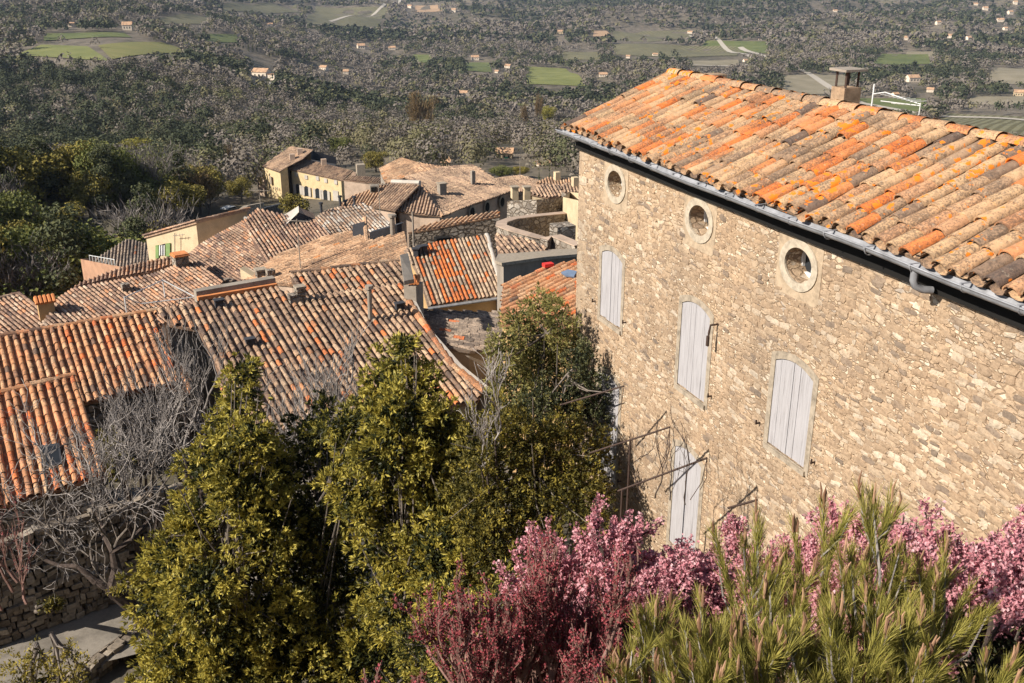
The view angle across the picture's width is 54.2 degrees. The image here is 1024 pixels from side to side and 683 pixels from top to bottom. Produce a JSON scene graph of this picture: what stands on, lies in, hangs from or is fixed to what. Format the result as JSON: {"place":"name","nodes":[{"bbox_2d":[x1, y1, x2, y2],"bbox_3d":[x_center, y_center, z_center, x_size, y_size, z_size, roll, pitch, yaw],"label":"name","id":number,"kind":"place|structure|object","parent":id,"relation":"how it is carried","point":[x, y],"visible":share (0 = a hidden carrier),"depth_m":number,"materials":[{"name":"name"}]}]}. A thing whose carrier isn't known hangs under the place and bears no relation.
{"place":"outdoors","nodes":[
{"label":"outdoors","id":0,"kind":"place"},
{"bbox_2d":[22,44,106,60],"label":"field","id":1,"kind":"structure","parent":0,"point":[83,52],"depth_m":691.91,"materials":[{"name":"green plant"}]},
{"bbox_2d":[44,32,130,40],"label":"field","id":2,"kind":"structure","parent":0,"point":[51,36],"depth_m":833.12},
{"bbox_2d":[98,42,182,58],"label":"field","id":3,"kind":"structure","parent":0,"point":[114,50],"depth_m":743.86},
{"bbox_2d":[0,463,511,682],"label":"street","id":4,"kind":"structure","parent":0,"point":[95,631],"depth_m":24.18,"materials":[{"name":"concrete"}]},
{"bbox_2d":[0,482,186,644],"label":"rubble wall","id":5,"kind":"structure","parent":4,"relation":"on","point":[18,616],"depth_m":24.28,"materials":[{"name":"stone"}]},
{"bbox_2d":[0,378,220,660],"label":"bare fig tree","id":6,"kind":"object","parent":4,"relation":"on","point":[103,583],"visible":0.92,"depth_m":22.28,"materials":[{"name":"grey plant"}]},
{"bbox_2d":[59,367,180,555],"bbox_3d":[-9.373,3.761,24.703,2.858,6.434,2.987,0,21,0],"label":"bare shrub","id":7,"kind":"object","parent":4,"relation":"on","point":[118,405],"visible":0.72,"depth_m":24.25,"materials":[{"name":"grey plant"}]},
{"bbox_2d":[115,306,283,547],"bbox_3d":[-7.785,2.588,26.462,3.885,8.148,2.882,0,21,0],"label":"bare shrub","id":8,"kind":"object","parent":4,"relation":"on","point":[181,392],"visible":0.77,"depth_m":25.87,"materials":[{"name":"grey plant"}]},
{"bbox_2d":[254,302,373,587],"bbox_3d":[-4.731,2.817,25.258,3.371,7.780,2.537,0,21,0],"label":"bare shrub","id":9,"kind":"object","parent":4,"relation":"on","point":[336,386],"visible":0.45,"depth_m":24.35,"materials":[{"name":"grey plant"}]},
{"bbox_2d":[223,2,299,12],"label":"field","id":10,"kind":"structure","parent":0,"point":[265,7],"depth_m":1747.90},
{"bbox_2d":[289,259,403,297],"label":"house","id":11,"kind":"structure","parent":0,"point":[334,278],"depth_m":38.05,"materials":[{"name":"tile"}]},
{"bbox_2d":[305,6,387,26],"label":"field","id":12,"kind":"structure","parent":0,"point":[325,14],"depth_m":1926.51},
{"bbox_2d":[0,0,1023,682],"bbox_3d":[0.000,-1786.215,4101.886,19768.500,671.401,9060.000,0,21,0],"label":"terrain","id":13,"kind":"structure","parent":0,"point":[120,670],"depth_m":1101.43,"materials":[{"name":"plant"}]},
{"bbox_2d":[0,490,40,610],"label":"red twig shrub","id":14,"kind":"object","parent":13,"relation":"on","point":[13,577],"visible":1,"depth_m":19.57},
{"bbox_2d":[0,146,47,202],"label":"olive green tree","id":15,"kind":"object","parent":13,"relation":"on","point":[21,162],"visible":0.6,"depth_m":132.18,"materials":[{"name":"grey plant"}]},
{"bbox_2d":[0,189,51,231],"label":"evergreen oak","id":16,"kind":"object","parent":13,"relation":"on","point":[14,207],"visible":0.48,"depth_m":123.40,"materials":[{"name":"green plant"}]},
{"bbox_2d":[0,291,55,332],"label":"house","id":17,"kind":"structure","parent":13,"relation":"on","point":[19,310],"depth_m":50.18,"materials":[{"name":"tile"}]},
{"bbox_2d":[0,635,67,682],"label":"young shrub","id":18,"kind":"object","parent":13,"relation":"on","point":[30,660],"visible":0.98,"depth_m":12.43,"materials":[{"name":"green plant"}]},
{"bbox_2d":[0,231,74,296],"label":"oak","id":19,"kind":"object","parent":13,"relation":"on","point":[11,278],"visible":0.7,"depth_m":80.07,"materials":[{"name":"green plant"}]},
{"bbox_2d":[24,134,67,209],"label":"dark pine","id":20,"kind":"object","parent":13,"relation":"on","point":[42,150],"visible":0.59,"depth_m":137.51,"materials":[{"name":"green plant"}]},
{"bbox_2d":[0,372,110,537],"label":"house","id":21,"kind":"structure","parent":13,"relation":"on","point":[60,399],"depth_m":27.31,"materials":[{"name":"tile"}]},
{"bbox_2d":[23,201,96,301],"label":"dark pine","id":22,"kind":"object","parent":13,"relation":"on","point":[51,231],"visible":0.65,"depth_m":80.14,"materials":[{"name":"green plant"}]},
{"bbox_2d":[0,217,119,302],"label":"evergreen oak","id":23,"kind":"object","parent":13,"relation":"on","point":[18,234],"visible":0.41,"depth_m":82.11,"materials":[{"name":"green plant"}]},
{"bbox_2d":[20,145,106,218],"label":"olive green tree","id":24,"kind":"object","parent":13,"relation":"on","point":[66,193],"visible":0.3,"depth_m":138.05,"materials":[{"name":"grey plant"}]},
{"bbox_2d":[49,631,97,682],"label":"young shrub","id":25,"kind":"object","parent":13,"relation":"on","point":[66,652],"visible":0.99,"depth_m":12.28,"materials":[{"name":"green plant"}]},
{"bbox_2d":[47,140,102,218],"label":"olive green tree","id":26,"kind":"object","parent":13,"relation":"on","point":[63,150],"visible":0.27,"depth_m":139.60,"materials":[{"name":"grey plant"}]},
{"bbox_2d":[68,172,112,218],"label":"olive green tree","id":27,"kind":"object","parent":13,"relation":"on","point":[77,182],"visible":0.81,"depth_m":136.86,"materials":[{"name":"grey plant"}]},
{"bbox_2d":[0,308,190,473],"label":"house","id":28,"kind":"structure","parent":13,"relation":"on","point":[83,349],"depth_m":33.21,"materials":[{"name":"tile"}]},
{"bbox_2d":[67,137,141,218],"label":"evergreen oak","id":29,"kind":"object","parent":13,"relation":"on","point":[79,164],"visible":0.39,"depth_m":138.95,"materials":[{"name":"green plant"}]},
{"bbox_2d":[79,143,130,218],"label":"dark pine","id":30,"kind":"object","parent":13,"relation":"on","point":[99,171],"visible":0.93,"depth_m":136.83,"materials":[{"name":"green plant"}]},
{"bbox_2d":[81,238,148,280],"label":"house","id":31,"kind":"structure","parent":13,"relation":"on","point":[129,252],"depth_m":75.63,"materials":[{"name":"tile"}]},
{"bbox_2d":[98,151,143,218],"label":"dark pine","id":32,"kind":"object","parent":13,"relation":"on","point":[125,177],"visible":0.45,"depth_m":140.51,"materials":[{"name":"green plant"}]},
{"bbox_2d":[74,256,172,287],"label":"house","id":33,"kind":"structure","parent":13,"relation":"on","point":[145,268],"depth_m":62.79,"materials":[{"name":"tile"}]},
{"bbox_2d":[52,577,202,682],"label":"parapet wall","id":34,"kind":"structure","parent":13,"relation":"on","point":[99,669],"depth_m":23.43,"materials":[{"name":"stone"}]},
{"bbox_2d":[114,215,148,243],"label":"dark pine","id":35,"kind":"object","parent":13,"relation":"on","point":[128,224],"visible":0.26,"depth_m":98.46,"materials":[{"name":"green plant"}]},
{"bbox_2d":[40,261,223,345],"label":"house","id":36,"kind":"structure","parent":13,"relation":"on","point":[168,286],"depth_m":53.06,"materials":[{"name":"tile"}]},
{"bbox_2d":[80,187,199,237],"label":"bare tree","id":37,"kind":"object","parent":13,"relation":"on","point":[166,219],"visible":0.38,"depth_m":103.32,"materials":[{"name":"grey plant"}]},
{"bbox_2d":[119,181,160,223],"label":"dark pine","id":38,"kind":"object","parent":13,"relation":"on","point":[142,194],"visible":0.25,"depth_m":111.22,"materials":[{"name":"green plant"}]},
{"bbox_2d":[119,138,184,208],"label":"bare tree","id":39,"kind":"object","parent":13,"relation":"on","point":[150,162],"visible":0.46,"depth_m":145.99,"materials":[{"name":"grey plant"}]},
{"bbox_2d":[151,179,206,221],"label":"olive green tree","id":40,"kind":"object","parent":13,"relation":"on","point":[185,192],"visible":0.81,"depth_m":143.56,"materials":[{"name":"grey plant"}]},
{"bbox_2d":[158,145,204,220],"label":"dark pine","id":41,"kind":"object","parent":13,"relation":"on","point":[175,154],"visible":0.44,"depth_m":151.71,"materials":[{"name":"green plant"}]},
{"bbox_2d":[142,207,250,260],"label":"house","id":42,"kind":"structure","parent":13,"relation":"on","point":[188,237],"depth_m":64.48,"materials":[{"name":"beige paint"}]},
{"bbox_2d":[174,162,225,215],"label":"coppery tree","id":43,"kind":"object","parent":13,"relation":"on","point":[205,180],"visible":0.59,"depth_m":154.54,"materials":[{"name":"brown plant"}]},
{"bbox_2d":[161,189,268,326],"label":"house","id":44,"kind":"structure","parent":13,"relation":"on","point":[226,255],"depth_m":59.79,"materials":[{"name":"tile"}]},
{"bbox_2d":[114,351,339,682],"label":"evergreen tree","id":45,"kind":"object","parent":13,"relation":"on","point":[238,645],"visible":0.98,"depth_m":19.86,"materials":[{"name":"green plant"}]},
{"bbox_2d":[223,175,253,204],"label":"olive green tree","id":46,"kind":"object","parent":13,"relation":"on","point":[236,186],"visible":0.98,"depth_m":191.81,"materials":[{"name":"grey plant"}]},
{"bbox_2d":[244,206,331,262],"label":"house","id":47,"kind":"structure","parent":13,"relation":"on","point":[271,234],"depth_m":62.87,"materials":[{"name":"tile"}]},
{"bbox_2d":[262,146,352,200],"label":"house","id":48,"kind":"structure","parent":13,"relation":"on","point":[293,170],"depth_m":199.02,"materials":[{"name":"yellow paint"}]},
{"bbox_2d":[249,388,392,682],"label":"evergreen tree","id":49,"kind":"object","parent":13,"relation":"on","point":[322,546],"visible":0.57,"depth_m":20.73,"materials":[{"name":"green plant"}]},
{"bbox_2d":[157,276,490,478],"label":"house","id":50,"kind":"structure","parent":13,"relation":"on","point":[268,319],"depth_m":34.49,"materials":[{"name":"tile"}]},
{"bbox_2d":[404,274,423,315],"bbox_3d":[-3.648,-0.497,37.528,0.612,4.089,0.725,3,21,8],"label":"chimney stack","id":51,"kind":"object","parent":50,"relation":"on","point":[413,291],"visible":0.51,"depth_m":36.81,"materials":[{"name":"grey paint"}]},
{"bbox_2d":[240,211,414,292],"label":"house","id":52,"kind":"structure","parent":13,"relation":"on","point":[355,245],"depth_m":50.95,"materials":[{"name":"tile"}]},
{"bbox_2d":[315,183,389,237],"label":"house","id":53,"kind":"structure","parent":13,"relation":"on","point":[345,217],"depth_m":70.29,"materials":[{"name":"tile"}]},
{"bbox_2d":[343,175,380,199],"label":"house","id":54,"kind":"structure","parent":13,"relation":"on","point":[355,184],"depth_m":118.09,"materials":[{"name":"paint"}]},
{"bbox_2d":[341,182,389,208],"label":"house","id":55,"kind":"structure","parent":13,"relation":"on","point":[370,196],"depth_m":88.56,"materials":[{"name":"tile"}]},
{"bbox_2d":[307,330,516,682],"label":"evergreen tree","id":56,"kind":"object","parent":13,"relation":"on","point":[410,542],"visible":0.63,"depth_m":19.21,"materials":[{"name":"green plant"}]},
{"bbox_2d":[379,157,448,219],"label":"house","id":57,"kind":"structure","parent":13,"relation":"on","point":[401,168],"depth_m":111.39,"materials":[{"name":"tile"}]},
{"bbox_2d":[402,88,440,125],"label":"coppery tree","id":58,"kind":"object","parent":13,"relation":"on","point":[416,110],"visible":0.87,"depth_m":428.24,"materials":[{"name":"brown plant"}]},
{"bbox_2d":[404,233,496,311],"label":"house","id":59,"kind":"structure","parent":13,"relation":"on","point":[459,274],"depth_m":46.05,"materials":[{"name":"tile"}]},
{"bbox_2d":[383,557,524,682],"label":"evergreen shrub","id":60,"kind":"object","parent":13,"relation":"on","point":[435,674],"visible":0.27,"depth_m":12.48,"materials":[{"name":"green plant"}]},
{"bbox_2d":[408,210,499,256],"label":"house","id":61,"kind":"structure","parent":13,"relation":"on","point":[475,225],"depth_m":59.93,"materials":[{"name":"brown stone"}]},
{"bbox_2d":[371,154,538,248],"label":"house","id":62,"kind":"structure","parent":13,"relation":"on","point":[431,196],"depth_m":86.41,"materials":[{"name":"tile"}]},
{"bbox_2d":[424,308,502,439],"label":"house","id":63,"kind":"structure","parent":13,"relation":"on","point":[460,335],"depth_m":36.66,"materials":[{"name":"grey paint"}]},
{"bbox_2d":[0,55,932,144],"bbox_3d":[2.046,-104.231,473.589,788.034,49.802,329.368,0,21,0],"label":"woodland","id":64,"kind":"object","parent":13,"relation":"on","point":[194,85],"visible":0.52,"depth_m":499.17,"materials":[{"name":"green plant"}]},
{"bbox_2d":[456,347,515,609],"bbox_3d":[-0.377,3.451,17.950,0.947,7.626,1.459,4,22,11],"label":"bare shrub","id":65,"kind":"object","parent":13,"relation":"on","point":[491,375],"visible":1,"depth_m":16.90,"materials":[{"name":"grey plant"}]},
{"bbox_2d":[0,0,1023,118],"bbox_3d":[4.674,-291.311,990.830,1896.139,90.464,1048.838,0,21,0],"label":"woodland","id":66,"kind":"object","parent":13,"relation":"on","point":[216,57],"visible":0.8,"depth_m":984.24,"materials":[{"name":"green plant"}]},
{"bbox_2d":[0,109,1023,198],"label":"woodland","id":67,"kind":"object","parent":13,"relation":"on","point":[256,145],"visible":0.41,"depth_m":268.19,"materials":[{"name":"green plant"}]},
{"bbox_2d":[392,522,650,682],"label":"crimson shrub","id":68,"kind":"object","parent":13,"relation":"on","point":[537,641],"visible":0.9,"depth_m":6.61,"materials":[{"name":"plant"}]},
{"bbox_2d":[495,233,547,256],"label":"house","id":69,"kind":"structure","parent":13,"relation":"on","point":[509,243],"depth_m":48.04,"materials":[{"name":"brown tile"}]},
{"bbox_2d":[434,386,626,605],"bbox_3d":[0.328,3.744,18.410,3.528,6.181,2.385,0,21,0],"label":"laurel shrub","id":70,"kind":"object","parent":13,"relation":"on","point":[523,499],"visible":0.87,"depth_m":17.74,"materials":[{"name":"green plant"}]},
{"bbox_2d":[495,211,566,243],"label":"terrace wall","id":71,"kind":"structure","parent":13,"relation":"on","point":[536,227],"depth_m":56.92,"materials":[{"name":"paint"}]},
{"bbox_2d":[479,281,591,522],"bbox_3d":[0.487,3.314,20.760,2.226,9.274,2.544,0,21,0],"label":"bay tree","id":72,"kind":"object","parent":13,"relation":"on","point":[542,342],"visible":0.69,"depth_m":19.25,"materials":[{"name":"green plant"}]},
{"bbox_2d":[495,249,576,310],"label":"house","id":73,"kind":"structure","parent":13,"relation":"on","point":[510,266],"depth_m":40.80,"materials":[{"name":"grey paint"}]},
{"bbox_2d":[510,183,562,200],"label":"house","id":74,"kind":"structure","parent":13,"relation":"on","point":[548,191],"depth_m":71.53,"materials":[{"name":"tile"}]},
{"bbox_2d":[498,259,576,472],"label":"house","id":75,"kind":"structure","parent":13,"relation":"on","point":[560,278],"depth_m":33.69,"materials":[{"name":"tile"}]},
{"bbox_2d":[494,333,614,553],"bbox_3d":[1.186,2.818,20.104,2.067,6.690,3.486,11,24,26],"label":"ivy shrub","id":76,"kind":"object","parent":13,"relation":"on","point":[570,386],"visible":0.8,"depth_m":18.76,"materials":[{"name":"green plant"}]},
{"bbox_2d":[540,234,576,248],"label":"terrace wall","id":77,"kind":"structure","parent":13,"relation":"on","point":[559,241],"depth_m":49.84,"materials":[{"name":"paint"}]},
{"bbox_2d":[563,192,578,240],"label":"house","id":78,"kind":"structure","parent":13,"relation":"on","point":[570,204],"depth_m":58.93,"materials":[{"name":"beige paint"}]},
{"bbox_2d":[162,0,1023,56],"bbox_3d":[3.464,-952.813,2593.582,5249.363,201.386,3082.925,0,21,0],"label":"woodland","id":79,"kind":"object","parent":13,"relation":"on","point":[873,34],"visible":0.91,"depth_m":1790.18,"materials":[{"name":"green plant"}]},
{"bbox_2d":[587,593,695,682],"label":"crimson shrub","id":80,"kind":"object","parent":13,"relation":"on","point":[595,677],"visible":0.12,"depth_m":6.42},
{"bbox_2d":[596,586,737,682],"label":"needle shrub","id":81,"kind":"object","parent":13,"relation":"on","point":[650,644],"visible":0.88,"depth_m":5.24,"materials":[{"name":"green plant"}]},
{"bbox_2d":[492,492,869,682],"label":"judas tree","id":82,"kind":"object","parent":13,"relation":"on","point":[675,569],"visible":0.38,"depth_m":8.17,"materials":[{"name":"pink plant"}]},
{"bbox_2d":[652,496,842,682],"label":"needle shrub","id":83,"kind":"object","parent":13,"relation":"on","point":[768,640],"visible":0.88,"depth_m":5.32,"materials":[{"name":"green plant"}]},
{"bbox_2d":[555,67,1023,682],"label":"stone house","id":84,"kind":"structure","parent":13,"relation":"on","point":[791,301],"depth_m":13.59,"materials":[{"name":"beige stone"}]},
{"bbox_2d":[588,367,621,490],"bbox_3d":[1.846,1.639,19.380,0.150,2.330,1.340,-8,22,-20],"label":"shuttered window","id":85,"kind":"structure","parent":84,"relation":"in","point":[616,400],"depth_m":19.16,"materials":[{"name":"wood"}]},
{"bbox_2d":[592,245,625,334],"bbox_3d":[1.824,-1.002,18.419,0.150,1.550,1.300,-8,22,-20],"label":"shuttered window","id":86,"kind":"structure","parent":84,"relation":"in","point":[611,285],"depth_m":18.40,"materials":[{"name":"wood"}]},
{"bbox_2d":[603,160,628,213],"bbox_3d":[1.995,-2.772,17.770,0.385,0.840,0.940,-8,22,-20],"label":"oval window","id":87,"kind":"structure","parent":84,"relation":"in","point":[620,203],"depth_m":17.67,"materials":[{"name":"stone"}]},
{"bbox_2d":[502,378,757,527],"bbox_3d":[1.619,3.007,16.823,0.938,5.357,8.331,-8,22,-20],"label":"pergola frame","id":88,"kind":"object","parent":84,"relation":"attached to","point":[665,473],"visible":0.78,"depth_m":15.38,"materials":[{"name":"metal"}]},
{"bbox_2d":[622,408,705,504],"bbox_3d":[2.219,1.675,14.421,0.678,1.680,1.204,-15,26,-33],"label":"climbing vine","id":89,"kind":"object","parent":88,"relation":"attached to","point":[666,453],"visible":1,"depth_m":14.37,"materials":[{"name":"brown plant"}]},
{"bbox_2d":[660,439,704,556],"bbox_3d":[2.899,2.690,16.897,0.142,2.160,1.172,-9,23,-21],"label":"shuttered window","id":90,"kind":"structure","parent":84,"relation":"in","point":[685,519],"depth_m":16.79,"materials":[{"name":"wood"}]},
{"bbox_2d":[673,295,713,409],"bbox_3d":[2.924,0.132,15.858,0.200,1.720,1.150,-8,22,-20],"label":"shuttered window","id":91,"kind":"structure","parent":84,"relation":"in","point":[693,362],"depth_m":15.89,"materials":[{"name":"wood"}]},
{"bbox_2d":[683,193,717,255],"bbox_3d":[3.017,-1.827,15.297,0.385,0.840,0.940,-8,22,-20],"label":"oval window","id":92,"kind":"structure","parent":84,"relation":"in","point":[704,243],"depth_m":15.22,"materials":[{"name":"stone"}]},
{"bbox_2d":[755,351,818,476],"bbox_3d":[3.797,0.928,13.661,0.150,1.580,1.300,-8,22,-20],"label":"shuttered window","id":93,"kind":"structure","parent":84,"relation":"in","point":[790,418],"depth_m":13.64,"materials":[{"name":"wood"}]},
{"bbox_2d":[775,232,824,307],"bbox_3d":[3.908,-0.979,13.129,0.385,0.840,0.940,-8,22,-20],"label":"oval window","id":94,"kind":"structure","parent":84,"relation":"in","point":[808,292],"depth_m":13.08,"materials":[{"name":"stone"}]},
{"bbox_2d":[733,495,890,682],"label":"judas tree","id":95,"kind":"object","parent":13,"relation":"on","point":[834,519],"visible":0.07,"depth_m":8.08,"materials":[{"name":"pink plant"}]},
{"bbox_2d":[771,482,905,682],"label":"needle shrub","id":96,"kind":"object","parent":13,"relation":"on","point":[815,672],"visible":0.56,"depth_m":5.77,"materials":[{"name":"green plant"}]},
{"bbox_2d":[813,470,992,682],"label":"needle shrub","id":97,"kind":"object","parent":13,"relation":"on","point":[835,630],"visible":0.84,"depth_m":5.29,"materials":[{"name":"green plant"}]},
{"bbox_2d":[838,497,1023,681],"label":"judas tree","id":98,"kind":"object","parent":13,"relation":"on","point":[996,561],"visible":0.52,"depth_m":6.97,"materials":[{"name":"pink plant"}]},
{"bbox_2d":[878,527,1008,682],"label":"needle shrub","id":99,"kind":"object","parent":13,"relation":"on","point":[936,596],"visible":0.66,"depth_m":5.32,"materials":[{"name":"green plant"}]},
{"bbox_2d":[942,614,1023,682],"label":"evergreen shrub","id":100,"kind":"object","parent":13,"relation":"on","point":[971,666],"visible":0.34,"depth_m":7.34,"materials":[{"name":"green plant"}]},
{"bbox_2d":[960,639,1023,682],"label":"needle shrub","id":101,"kind":"object","parent":13,"relation":"on","point":[1011,663],"visible":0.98,"depth_m":5.17,"materials":[{"name":"green plant"}]},
{"bbox_2d":[507,192,564,217],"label":"house","id":102,"kind":"structure","parent":0,"point":[519,207],"depth_m":61.66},
{"bbox_2d":[525,67,584,85],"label":"field","id":103,"kind":"structure","parent":0,"point":[548,75],"depth_m":1000.62,"materials":[{"name":"green plant"}]},
{"bbox_2d":[613,29,690,41],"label":"field","id":104,"kind":"structure","parent":0,"point":[618,35],"depth_m":1766.63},
{"bbox_2d":[611,44,741,56],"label":"field","id":105,"kind":"structure","parent":0,"point":[641,49],"depth_m":1421.69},
{"bbox_2d":[702,40,767,52],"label":"field","id":106,"kind":"structure","parent":0,"point":[758,46],"depth_m":1470.22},
{"bbox_2d":[782,74,849,93],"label":"field","id":107,"kind":"structure","parent":0,"point":[806,83],"depth_m":983.68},
{"bbox_2d":[860,98,926,110],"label":"field","id":108,"kind":"structure","parent":0,"point":[876,101],"depth_m":853.25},
{"bbox_2d":[873,53,933,64],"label":"field","id":109,"kind":"structure","parent":0,"point":[898,59],"depth_m":1294.03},
{"bbox_2d":[941,112,1023,135],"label":"field","id":110,"kind":"structure","parent":0,"point":[1004,125],"depth_m":598.91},
{"bbox_2d":[990,68,1023,83],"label":"field","id":111,"kind":"structure","parent":0,"point":[1010,75],"depth_m":1123.91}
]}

